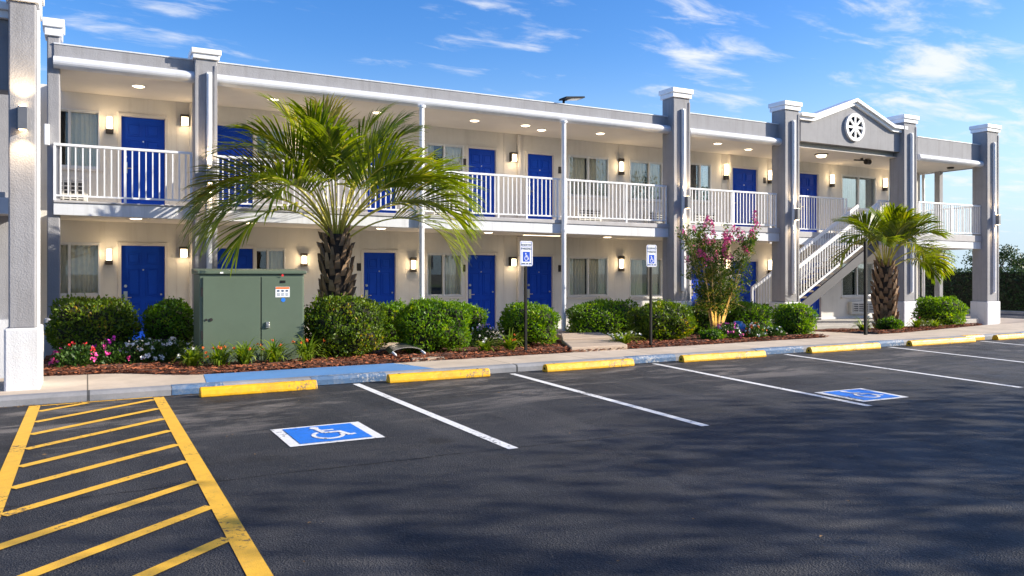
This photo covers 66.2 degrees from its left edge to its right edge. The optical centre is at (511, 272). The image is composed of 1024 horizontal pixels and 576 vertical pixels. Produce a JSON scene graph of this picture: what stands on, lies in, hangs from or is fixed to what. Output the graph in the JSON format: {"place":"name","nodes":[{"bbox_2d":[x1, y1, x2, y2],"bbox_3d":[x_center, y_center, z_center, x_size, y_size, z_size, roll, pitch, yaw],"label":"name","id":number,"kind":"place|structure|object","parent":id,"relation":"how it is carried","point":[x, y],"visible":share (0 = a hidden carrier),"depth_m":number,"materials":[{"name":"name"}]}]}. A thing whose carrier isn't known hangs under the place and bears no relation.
{"place":"outdoors","nodes":[
{"label":"outdoors","id":0,"kind":"place"},
{"bbox_2d":[0,0,1001,390],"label":"motel building","id":1,"kind":"structure","parent":0,"point":[102,152],"depth_m":19.11,"materials":[{"name":"white paint"}]},
{"bbox_2d":[61,242,102,298],"bbox_3d":[-8.857,-0.050,15.966,0.960,1.140,0.234,0,0,-28],"label":"window","id":2,"kind":"structure","parent":1,"relation":"in","point":[80,261],"depth_m":16.06,"materials":[{"name":"glass"}]},
{"bbox_2d":[61,108,102,171],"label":"window","id":3,"kind":"structure","parent":1,"relation":"in","point":[78,126],"depth_m":16.10,"materials":[{"name":"glass"}]},
{"bbox_2d":[118,242,168,340],"bbox_3d":[-7.760,0.413,16.535,0.970,2.105,0.130,0,0,-28],"label":"door","id":4,"kind":"structure","parent":1,"relation":"in","point":[143,267],"depth_m":16.54,"materials":[{"name":"blue paint"}]},
{"bbox_2d":[118,112,168,204],"bbox_3d":[-7.760,-2.280,16.535,0.970,2.100,0.130,0,0,-28],"label":"door","id":5,"kind":"structure","parent":1,"relation":"in","point":[141,131],"depth_m":16.54,"materials":[{"name":"blue paint"}]},
{"bbox_2d":[217,245,256,268],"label":"door","id":6,"kind":"structure","parent":1,"relation":"in","point":[247,257],"depth_m":17.48,"materials":[{"name":"blue paint"}]},
{"bbox_2d":[217,122,256,207],"bbox_3d":[-6.164,-2.270,17.398,0.960,2.080,0.130,0,0,-28],"label":"door","id":7,"kind":"structure","parent":1,"relation":"in","point":[220,131],"depth_m":17.41,"materials":[{"name":"blue paint"}]},
{"bbox_2d":[257,248,285,268],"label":"window","id":8,"kind":"structure","parent":1,"relation":"in","point":[267,258],"depth_m":17.92,"materials":[{"name":"glass"}]},
{"bbox_2d":[257,128,285,181],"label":"window","id":9,"kind":"structure","parent":1,"relation":"in","point":[282,130],"depth_m":17.92,"materials":[{"name":"glass"}]},
{"bbox_2d":[361,249,397,304],"bbox_3d":[-3.209,0.466,18.998,0.940,2.051,0.130,0,0,-28],"label":"door","id":10,"kind":"structure","parent":1,"relation":"in","point":[379,268],"depth_m":19.02,"materials":[{"name":"blue paint"}]},
{"bbox_2d":[365,135,399,212],"bbox_3d":[-3.156,-2.260,19.026,0.880,2.060,0.130,0,0,-28],"label":"door","id":11,"kind":"structure","parent":1,"relation":"in","point":[383,192],"depth_m":19.05,"materials":[{"name":"blue paint"}]},
{"bbox_2d":[425,253,464,298],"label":"window","id":12,"kind":"structure","parent":1,"relation":"in","point":[443,279],"depth_m":20.01,"materials":[{"name":"glass"}]},
{"bbox_2d":[426,142,463,191],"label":"window","id":13,"kind":"structure","parent":1,"relation":"in","point":[447,150],"depth_m":20.00,"materials":[{"name":"glass"}]},
{"bbox_2d":[465,252,498,330],"bbox_3d":[-0.794,0.487,20.304,0.950,2.035,0.130,0,0,-28],"label":"door","id":14,"kind":"structure","parent":1,"relation":"in","point":[482,271],"depth_m":20.36,"materials":[{"name":"blue paint"}]},
{"bbox_2d":[466,145,498,216],"bbox_3d":[-0.786,-2.250,20.309,0.930,2.040,0.130,0,0,-28],"label":"door","id":15,"kind":"structure","parent":1,"relation":"in","point":[483,159],"depth_m":20.34,"materials":[{"name":"blue paint"}]},
{"bbox_2d":[525,151,555,219],"bbox_3d":[0.749,-2.240,21.139,0.940,2.020,0.130,0,0,-28],"label":"door","id":16,"kind":"structure","parent":1,"relation":"in","point":[537,164],"depth_m":21.17,"materials":[{"name":"blue paint"}]},
{"bbox_2d":[527,254,554,317],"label":"door","id":17,"kind":"structure","parent":1,"relation":"in","point":[541,275],"depth_m":21.18,"materials":[{"name":"blue paint"}]},
{"bbox_2d":[567,256,610,298],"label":"window","id":18,"kind":"structure","parent":1,"relation":"in","point":[587,276],"depth_m":21.92,"materials":[{"name":"glass"}]},
{"bbox_2d":[567,154,610,199],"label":"window","id":19,"kind":"structure","parent":1,"relation":"in","point":[580,167],"depth_m":21.92,"materials":[{"name":"glass"}]},
{"bbox_2d":[628,258,661,298],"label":"window","id":20,"kind":"structure","parent":1,"relation":"in","point":[639,272],"depth_m":22.89,"materials":[{"name":"glass"}]},
{"bbox_2d":[628,160,661,202],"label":"window","id":21,"kind":"structure","parent":1,"relation":"in","point":[641,172],"depth_m":22.92,"materials":[{"name":"glass"}]},
{"bbox_2d":[690,162,713,203],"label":"window","id":22,"kind":"structure","parent":1,"relation":"in","point":[700,173],"depth_m":23.81,"materials":[{"name":"glass"}]},
{"bbox_2d":[690,258,714,305],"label":"door","id":23,"kind":"structure","parent":1,"relation":"in","point":[692,293],"depth_m":23.72,"materials":[{"name":"blue paint"}]},
{"bbox_2d":[732,259,758,302],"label":"door","id":24,"kind":"structure","parent":1,"relation":"in","point":[754,263],"depth_m":24.82,"materials":[{"name":"blue paint"}]},
{"bbox_2d":[732,165,758,226],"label":"door","id":25,"kind":"structure","parent":1,"relation":"in","point":[744,178],"depth_m":24.71,"materials":[{"name":"blue paint"}]},
{"bbox_2d":[799,171,819,231],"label":"door","id":26,"kind":"structure","parent":1,"relation":"in","point":[809,182],"depth_m":26.07,"materials":[{"name":"blue paint"}]},
{"bbox_2d":[799,260,822,319],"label":"door","id":27,"kind":"structure","parent":1,"relation":"in","point":[818,304],"depth_m":26.23,"materials":[{"name":"blue paint"}]},
{"bbox_2d":[751,198,877,306],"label":"staircase","id":28,"kind":"structure","parent":1,"relation":"attached to","point":[829,283],"depth_m":24.10,"materials":[{"name":"paint"}]},
{"bbox_2d":[841,262,873,297],"bbox_3d":[11.936,0.250,27.182,1.730,1.240,0.170,0,0,-28],"label":"window","id":29,"kind":"structure","parent":1,"relation":"in","point":[852,283],"depth_m":27.17,"materials":[{"name":"glass"}]},
{"bbox_2d":[842,174,875,210],"bbox_3d":[12.002,-2.755,27.218,1.880,1.230,0.170,0,0,-28],"label":"window","id":30,"kind":"structure","parent":1,"relation":"in","point":[860,190],"depth_m":27.22,"materials":[{"name":"glass"}]},
{"bbox_2d":[0,332,1017,406],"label":"kerb","id":31,"kind":"structure","parent":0,"point":[74,396],"depth_m":10.36,"materials":[{"name":"concrete"}]},
{"bbox_2d":[309,371,385,384],"bbox_3d":[-2.386,1.539,11.448,1.100,0.122,0.160,0,0,-28],"label":"kerb paint","id":32,"kind":"object","parent":31,"relation":"attached to","point":[348,378],"visible":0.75,"depth_m":11.40,"materials":[{"name":"blue paint"}]},
{"bbox_2d":[624,354,675,363],"bbox_3d":[2.473,1.539,14.078,1.050,0.122,0.160,0,0,-28],"label":"kerb paint","id":33,"kind":"object","parent":31,"relation":"attached to","point":[653,358],"visible":0.8,"depth_m":14.05,"materials":[{"name":"blue paint"}]},
{"bbox_2d":[750,346,803,354],"bbox_3d":[5.265,1.539,15.589,1.300,0.122,0.160,0,0,-28],"label":"kerb paint","id":34,"kind":"object","parent":31,"relation":"attached to","point":[782,349],"visible":0.8,"depth_m":15.57,"materials":[{"name":"blue paint"}]},
{"bbox_2d":[864,339,903,346],"bbox_3d":[8.123,1.539,17.136,1.100,0.122,0.160,0,0,-28],"label":"kerb paint","id":35,"kind":"object","parent":31,"relation":"attached to","point":[895,342],"visible":0.8,"depth_m":17.14,"materials":[{"name":"blue paint"}]},
{"bbox_2d":[960,334,984,339],"bbox_3d":[10.938,1.539,18.659,0.700,0.122,0.160,0,0,-28],"label":"kerb paint","id":36,"kind":"object","parent":31,"relation":"attached to","point":[979,337],"visible":0.65,"depth_m":18.64,"materials":[{"name":"yellow paint"}]},
{"bbox_2d":[0,339,1023,575],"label":"parking lot","id":37,"kind":"structure","parent":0,"point":[923,488],"depth_m":6.20,"materials":[{"name":"black asphalt"}]},
{"bbox_2d":[0,397,272,575],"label":"hatched marking","id":38,"kind":"object","parent":37,"relation":"on","point":[247,553],"visible":1,"depth_m":5.68,"materials":[{"name":"yellow paint"}]},
{"bbox_2d":[199,380,316,397],"bbox_3d":[-3.369,1.535,10.501,1.510,0.130,0.159,0,0,-29],"label":"wheel stop","id":39,"kind":"object","parent":37,"relation":"on","point":[227,390],"visible":1,"depth_m":10.42,"materials":[{"name":"paint"}]},
{"bbox_2d":[271,422,383,446],"bbox_3d":[-1.842,1.591,7.815,0.920,0.009,0.900,0,0,-28],"label":"accessible parking symbol","id":40,"kind":"object","parent":37,"relation":"on","point":[316,434],"visible":1,"depth_m":7.76,"materials":[{"name":"blue paint"}]},
{"bbox_2d":[354,383,517,448],"bbox_3d":[-1.116,1.596,9.226,0.107,0.001,4.750,0,0,-28],"label":"parking line","id":41,"kind":"object","parent":37,"relation":"on","point":[474,432],"visible":1,"depth_m":8.55,"materials":[{"name":"white paint"}]},
{"bbox_2d":[386,368,489,382],"bbox_3d":[-1.088,1.535,11.813,1.630,0.130,0.160,0,0,-28],"label":"wheel stop","id":42,"kind":"object","parent":37,"relation":"on","point":[434,375],"visible":1,"depth_m":11.73,"materials":[{"name":"paint"}]},
{"bbox_2d":[542,358,633,371],"bbox_3d":[1.297,1.535,13.138,1.773,0.130,0.160,0,0,-29],"label":"wheel stop","id":43,"kind":"object","parent":37,"relation":"on","point":[570,366],"visible":1,"depth_m":13.04,"materials":[{"name":"paint"}]},
{"bbox_2d":[512,373,707,425],"bbox_3d":[1.012,1.596,10.326,0.107,0.001,4.707,0,0,-25],"label":"parking line","id":44,"kind":"object","parent":37,"relation":"on","point":[640,408],"visible":1,"depth_m":9.67,"materials":[{"name":"white paint"}]},
{"bbox_2d":[679,350,765,362],"bbox_3d":[3.913,1.535,14.533,2.003,0.130,0.159,0,0,-28],"label":"wheel stop","id":45,"kind":"object","parent":37,"relation":"on","point":[720,356],"visible":1,"depth_m":14.43,"materials":[{"name":"paint"}]},
{"bbox_2d":[655,363,871,405],"bbox_3d":[3.395,1.596,11.627,0.107,0.001,4.749,0,0,-22],"label":"parking line","id":46,"kind":"object","parent":37,"relation":"on","point":[769,386],"visible":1,"depth_m":11.04,"materials":[{"name":"white paint"}]},
{"bbox_2d":[806,342,880,352],"bbox_3d":[6.834,1.535,16.153,2.123,0.130,0.159,0,0,-29],"label":"wheel stop","id":47,"kind":"object","parent":37,"relation":"on","point":[839,348],"visible":1,"depth_m":16.04,"materials":[{"name":"paint"}]},
{"bbox_2d":[814,388,905,401],"bbox_3d":[4.586,1.591,10.299,0.970,0.009,0.850,0,0,-28],"label":"accessible parking symbol","id":48,"kind":"object","parent":37,"relation":"on","point":[862,394],"visible":1,"depth_m":10.26,"materials":[{"name":"blue paint"}]},
{"bbox_2d":[784,354,1019,387],"bbox_3d":[6.229,1.596,13.178,0.107,0.001,4.788,0,0,-21],"label":"parking line","id":49,"kind":"object","parent":37,"relation":"on","point":[909,371],"visible":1,"depth_m":12.59,"materials":[{"name":"white paint"}]},
{"bbox_2d":[906,337,975,345],"bbox_3d":[9.677,1.535,17.686,2.303,0.130,0.159,0,0,-28],"label":"wheel stop","id":50,"kind":"object","parent":37,"relation":"on","point":[925,342],"visible":1,"depth_m":17.56,"materials":[{"name":"paint"}]},
{"bbox_2d":[891,347,1023,362],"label":"parking line","id":51,"kind":"object","parent":37,"relation":"on","point":[958,354],"visible":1,"depth_m":15.36,"materials":[{"name":"white paint"}]},
{"bbox_2d":[992,333,1023,339],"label":"wheel stop","id":52,"kind":"object","parent":37,"relation":"on","point":[1008,336],"visible":1,"depth_m":18.84,"materials":[{"name":"paint"}]},
{"bbox_2d":[0,323,1023,395],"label":"sidewalk","id":53,"kind":"structure","parent":0,"point":[77,382],"depth_m":13.79,"materials":[{"name":"concrete"}]},
{"bbox_2d":[204,363,431,381],"bbox_3d":[-2.894,1.481,11.829,3.330,0.001,0.977,0,0,-28],"label":"blue sidewalk paint","id":54,"kind":"object","parent":53,"relation":"on","point":[252,375],"visible":1,"depth_m":11.68,"materials":[{"name":"blue paint"}]},
{"bbox_2d":[0,0,1023,271],"label":"sky","id":55,"kind":"structure","parent":0,"point":[956,66],"materials":[{"name":"blue"}]},
{"bbox_2d":[550,331,626,351],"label":"stepped path","id":56,"kind":"structure","parent":0,"point":[593,341],"depth_m":15.91,"materials":[{"name":"concrete"}]},
{"bbox_2d":[756,331,872,336],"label":"path","id":57,"kind":"structure","parent":0,"point":[834,334],"depth_m":19.29,"materials":[{"name":"concrete"}]},
{"bbox_2d":[864,242,867,334],"bbox_3d":[8.511,0.450,18.910,0.070,2.400,0.060,0,0,-28],"label":"sign pole","id":58,"kind":"object","parent":57,"relation":"on","point":[865,288],"visible":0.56,"depth_m":18.89,"materials":[{"name":"black metal"}]},
{"bbox_2d":[815,324,978,333],"bbox_3d":[10.534,1.568,21.821,5.500,0.296,3.445,0,0,-28],"label":"planting bed","id":59,"kind":"object","parent":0,"point":[871,330],"visible":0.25,"depth_m":20.53,"materials":[{"name":"soil"}]},
{"bbox_2d":[43,322,982,375],"bbox_3d":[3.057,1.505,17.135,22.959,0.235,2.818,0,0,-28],"label":"mulch","id":60,"kind":"object","parent":59,"relation":"on","point":[331,358],"visible":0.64,"depth_m":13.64,"materials":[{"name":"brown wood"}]},
{"bbox_2d":[47,341,107,367],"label":"flowering plant","id":61,"kind":"object","parent":60,"relation":"on","point":[80,356],"visible":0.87,"depth_m":11.94,"materials":[{"name":"green plant"}]},
{"bbox_2d":[44,293,144,357],"bbox_3d":[-6.979,0.915,13.163,1.519,1.206,1.384,0,0,-28],"label":"round shrub","id":62,"kind":"object","parent":60,"relation":"on","point":[81,320],"visible":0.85,"depth_m":12.73,"materials":[{"name":"green leaf"},{"name":"oak bark"}]},
{"bbox_2d":[89,335,132,364],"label":"flowering plant","id":63,"kind":"object","parent":60,"relation":"on","point":[111,352],"visible":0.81,"depth_m":12.27,"materials":[{"name":"green plant"}]},
{"bbox_2d":[119,337,169,363],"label":"flowering plant","id":64,"kind":"object","parent":60,"relation":"on","point":[142,348],"visible":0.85,"depth_m":12.49,"materials":[{"name":"green plant"}]},
{"bbox_2d":[140,296,193,353],"bbox_3d":[-6.017,0.944,13.793,0.920,1.168,1.152,0,0,-28],"label":"round shrub","id":65,"kind":"object","parent":60,"relation":"on","point":[164,319],"visible":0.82,"depth_m":13.50,"materials":[{"name":"green plant"}]},
{"bbox_2d":[149,337,192,362],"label":"flowering plant","id":66,"kind":"object","parent":60,"relation":"on","point":[171,349],"visible":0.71,"depth_m":12.75,"materials":[{"name":"green plant"}]},
{"bbox_2d":[171,344,212,366],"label":"lily clump","id":67,"kind":"object","parent":60,"relation":"on","point":[191,359],"visible":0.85,"depth_m":12.09,"materials":[{"name":"green plant"}]},
{"bbox_2d":[194,340,239,367],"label":"lily clump","id":68,"kind":"object","parent":60,"relation":"on","point":[218,358],"visible":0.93,"depth_m":12.05,"materials":[{"name":"green plant"}]},
{"bbox_2d":[221,337,265,364],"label":"lily clump","id":69,"kind":"object","parent":60,"relation":"on","point":[244,355],"visible":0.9,"depth_m":12.21,"materials":[{"name":"green plant"}]},
{"bbox_2d":[192,269,305,364],"bbox_3d":[-4.363,0.765,13.052,1.880,1.670,0.990,0,0,-28],"label":"utility cabinet","id":70,"kind":"object","parent":60,"relation":"on","point":[240,306],"visible":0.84,"depth_m":12.70,"materials":[{"name":"metal"}]},
{"bbox_2d":[252,337,294,361],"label":"lily clump","id":71,"kind":"object","parent":60,"relation":"on","point":[274,353],"visible":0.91,"depth_m":12.43,"materials":[{"name":"green plant"}]},
{"bbox_2d":[286,333,329,360],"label":"lily clump","id":72,"kind":"object","parent":60,"relation":"on","point":[304,352],"visible":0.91,"depth_m":12.73,"materials":[{"name":"green plant"}]},
{"bbox_2d":[169,92,490,354],"bbox_3d":[-3.135,-0.921,14.192,5.636,5.034,3.954,0,0,-28],"label":"palm tree","id":73,"kind":"object","parent":60,"relation":"on","point":[318,139],"visible":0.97,"depth_m":13.68,"materials":[{"name":"green plant"}]},
{"bbox_2d":[304,292,388,358],"bbox_3d":[-2.951,0.932,13.772,1.634,1.211,1.374,0,0,-28],"label":"round shrub","id":74,"kind":"object","parent":60,"relation":"on","point":[346,325],"visible":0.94,"depth_m":13.38,"materials":[{"name":"green leaf"},{"name":"oak bark"}]},
{"bbox_2d":[362,342,405,352],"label":"stepping slabs","id":75,"kind":"structure","parent":60,"relation":"on","point":[386,346],"depth_m":14.85,"materials":[{"name":"stone"}]},
{"bbox_2d":[380,297,408,342],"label":"round shrub","id":76,"kind":"object","parent":60,"relation":"on","point":[393,307],"visible":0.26,"depth_m":15.72,"materials":[{"name":"green plant"}]},
{"bbox_2d":[385,343,444,361],"bbox_3d":[-1.684,1.397,13.615,0.758,0.305,0.890,0,0,-28],"label":"valve cover","id":77,"kind":"object","parent":60,"relation":"on","point":[390,349],"visible":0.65,"depth_m":13.70,"materials":[{"name":"metal"}]},
{"bbox_2d":[390,295,472,353],"bbox_3d":[-1.484,0.966,14.497,1.481,1.155,1.244,0,0,-28],"label":"round shrub","id":78,"kind":"object","parent":60,"relation":"on","point":[433,324],"visible":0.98,"depth_m":14.13,"materials":[{"name":"green plant"}]},
{"bbox_2d":[445,300,489,342],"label":"round shrub","id":79,"kind":"object","parent":60,"relation":"on","point":[478,315],"visible":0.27,"depth_m":16.39,"materials":[{"name":"green plant"}]},
{"bbox_2d":[464,323,503,346],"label":"flowering plant","id":80,"kind":"object","parent":60,"relation":"on","point":[484,334],"visible":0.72,"depth_m":15.68,"materials":[{"name":"green plant"}]},
{"bbox_2d":[467,337,502,351],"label":"lily clump","id":81,"kind":"object","parent":60,"relation":"on","point":[484,345],"visible":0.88,"depth_m":14.41,"materials":[{"name":"green plant"}]},
{"bbox_2d":[492,329,527,350],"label":"lily clump","id":82,"kind":"object","parent":60,"relation":"on","point":[511,343],"visible":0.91,"depth_m":14.64,"materials":[{"name":"green plant"}]},
{"bbox_2d":[520,241,532,351],"bbox_3d":[0.251,0.549,14.307,0.265,2.258,0.056,0,0,-28],"label":"accessible parking sign","id":83,"kind":"object","parent":60,"relation":"on","point":[526,253],"visible":0.99,"depth_m":14.30,"materials":[{"name":"white metal"}]},
{"bbox_2d":[496,300,561,346],"bbox_3d":[0.360,1.051,16.150,1.287,1.035,1.150,0,0,-28],"label":"round shrub","id":84,"kind":"object","parent":60,"relation":"on","point":[542,324],"visible":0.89,"depth_m":15.84,"materials":[{"name":"green plant"}]},
{"bbox_2d":[564,297,639,336],"bbox_3d":[2.157,1.093,18.613,1.966,1.091,1.097,0,0,-28],"label":"round shrub","id":85,"kind":"object","parent":60,"relation":"on","point":[603,316],"visible":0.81,"depth_m":18.23,"materials":[{"name":"green plant"}]},
{"bbox_2d":[604,328,644,343],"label":"agapanthus clump","id":86,"kind":"object","parent":60,"relation":"on","point":[625,338],"visible":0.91,"depth_m":15.96,"materials":[{"name":"green plant"}]},
{"bbox_2d":[646,245,656,346],"bbox_3d":[2.778,0.559,15.709,0.255,2.239,0.056,0,0,-28],"label":"accessible parking sign","id":87,"kind":"object","parent":60,"relation":"on","point":[651,256],"visible":0.99,"depth_m":15.70,"materials":[{"name":"white metal"}]},
{"bbox_2d":[623,298,697,340],"bbox_3d":[3.379,1.062,17.618,1.620,1.046,1.280,0,0,-28],"label":"round shrub","id":88,"kind":"object","parent":60,"relation":"on","point":[672,320],"visible":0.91,"depth_m":17.27,"materials":[{"name":"bright green leaf"},{"name":"oak bark"}]},
{"bbox_2d":[685,303,727,333],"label":"round shrub","id":89,"kind":"object","parent":60,"relation":"on","point":[703,321],"visible":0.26,"depth_m":19.84,"materials":[{"name":"green plant"}]},
{"bbox_2d":[697,327,726,339],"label":"plant","id":90,"kind":"object","parent":60,"relation":"on","point":[713,334],"visible":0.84,"depth_m":16.95,"materials":[{"name":"green plant"}]},
{"bbox_2d":[675,210,760,328],"bbox_3d":[4.945,0.032,19.179,1.961,3.093,1.988,0,0,4],"label":"crape myrtle","id":91,"kind":"object","parent":60,"relation":"on","point":[712,293],"visible":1,"depth_m":18.77,"materials":[{"name":"green plant"}]},
{"bbox_2d":[715,321,743,338],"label":"flowering plant","id":92,"kind":"object","parent":60,"relation":"on","point":[730,329],"visible":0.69,"depth_m":17.47,"materials":[{"name":"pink plant"}]},
{"bbox_2d":[732,321,746,334],"bbox_3d":[5.429,1.344,18.857,0.420,0.360,0.420,0,0,-28],"label":"garden pot","id":93,"kind":"object","parent":60,"relation":"on","point":[741,325],"visible":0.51,"depth_m":18.71,"materials":[{"name":"blue ceramic"}]},
{"bbox_2d":[725,299,775,331],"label":"round shrub","id":94,"kind":"object","parent":60,"relation":"on","point":[762,314],"visible":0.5,"depth_m":20.20,"materials":[{"name":"green plant"}]},
{"bbox_2d":[742,322,768,338],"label":"flowering plant","id":95,"kind":"object","parent":60,"relation":"on","point":[750,327],"visible":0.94,"depth_m":17.62,"materials":[{"name":"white plant"}]},
{"bbox_2d":[763,325,785,336],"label":"flowering plant","id":96,"kind":"object","parent":60,"relation":"on","point":[775,330],"visible":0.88,"depth_m":17.89,"materials":[{"name":"green plant"}]},
{"bbox_2d":[772,301,818,334],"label":"round shrub","id":97,"kind":"object","parent":60,"relation":"on","point":[795,318],"visible":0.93,"depth_m":18.29,"materials":[{"name":"green plant"}]},
{"bbox_2d":[852,316,875,329],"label":"lily clump","id":98,"kind":"object","parent":59,"relation":"on","point":[861,325],"visible":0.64,"depth_m":20.40,"materials":[{"name":"green plant"}]},
{"bbox_2d":[875,316,904,329],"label":"plant","id":99,"kind":"object","parent":59,"relation":"on","point":[891,322],"visible":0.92,"depth_m":20.13,"materials":[{"name":"green plant"}]},
{"bbox_2d":[826,201,957,333],"bbox_3d":[10.126,-0.131,20.956,4.209,3.575,2.608,0,0,-28],"label":"palm tree","id":100,"kind":"object","parent":59,"relation":"on","point":[894,225],"visible":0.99,"depth_m":20.80,"materials":[{"name":"green plant"}]},
{"bbox_2d":[907,316,931,327],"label":"lily clump","id":101,"kind":"object","parent":59,"relation":"on","point":[916,324],"visible":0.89,"depth_m":20.97,"materials":[{"name":"green plant"}]},
{"bbox_2d":[922,316,943,327],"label":"lily clump","id":102,"kind":"object","parent":59,"relation":"on","point":[933,323],"visible":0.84,"depth_m":20.99,"materials":[{"name":"green plant"}]},
{"bbox_2d":[910,294,968,325],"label":"round shrub","id":103,"kind":"object","parent":59,"relation":"on","point":[950,310],"visible":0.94,"depth_m":21.80,"materials":[{"name":"green plant"}]},
{"bbox_2d":[965,316,1023,323],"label":"corner pavement","id":104,"kind":"structure","parent":0,"point":[1007,320],"depth_m":27.16,"materials":[{"name":"concrete"}]},
{"bbox_2d":[966,312,1023,318],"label":"road","id":105,"kind":"structure","parent":0,"point":[1017,316],"depth_m":28.82,"materials":[{"name":"grey asphalt"}]},
{"label":"lawn","id":106,"kind":"structure","parent":0,"visible":0},
{"bbox_2d":[920,266,1023,310],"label":"boundary hedge","id":107,"kind":"object","parent":106,"relation":"on","point":[1011,288],"visible":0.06,"depth_m":34.42,"materials":[{"name":"green plant"}]},
{"bbox_2d":[961,244,1023,271],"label":"broadleaf tree","id":108,"kind":"object","parent":106,"relation":"on","point":[1004,255],"visible":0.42,"depth_m":40.02,"materials":[{"name":"green plant"}]},
{"bbox_2d":[966,309,1023,314],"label":"lawn kerb","id":109,"kind":"structure","parent":106,"relation":"on","point":[1011,312],"depth_m":30.56,"materials":[{"name":"concrete"}]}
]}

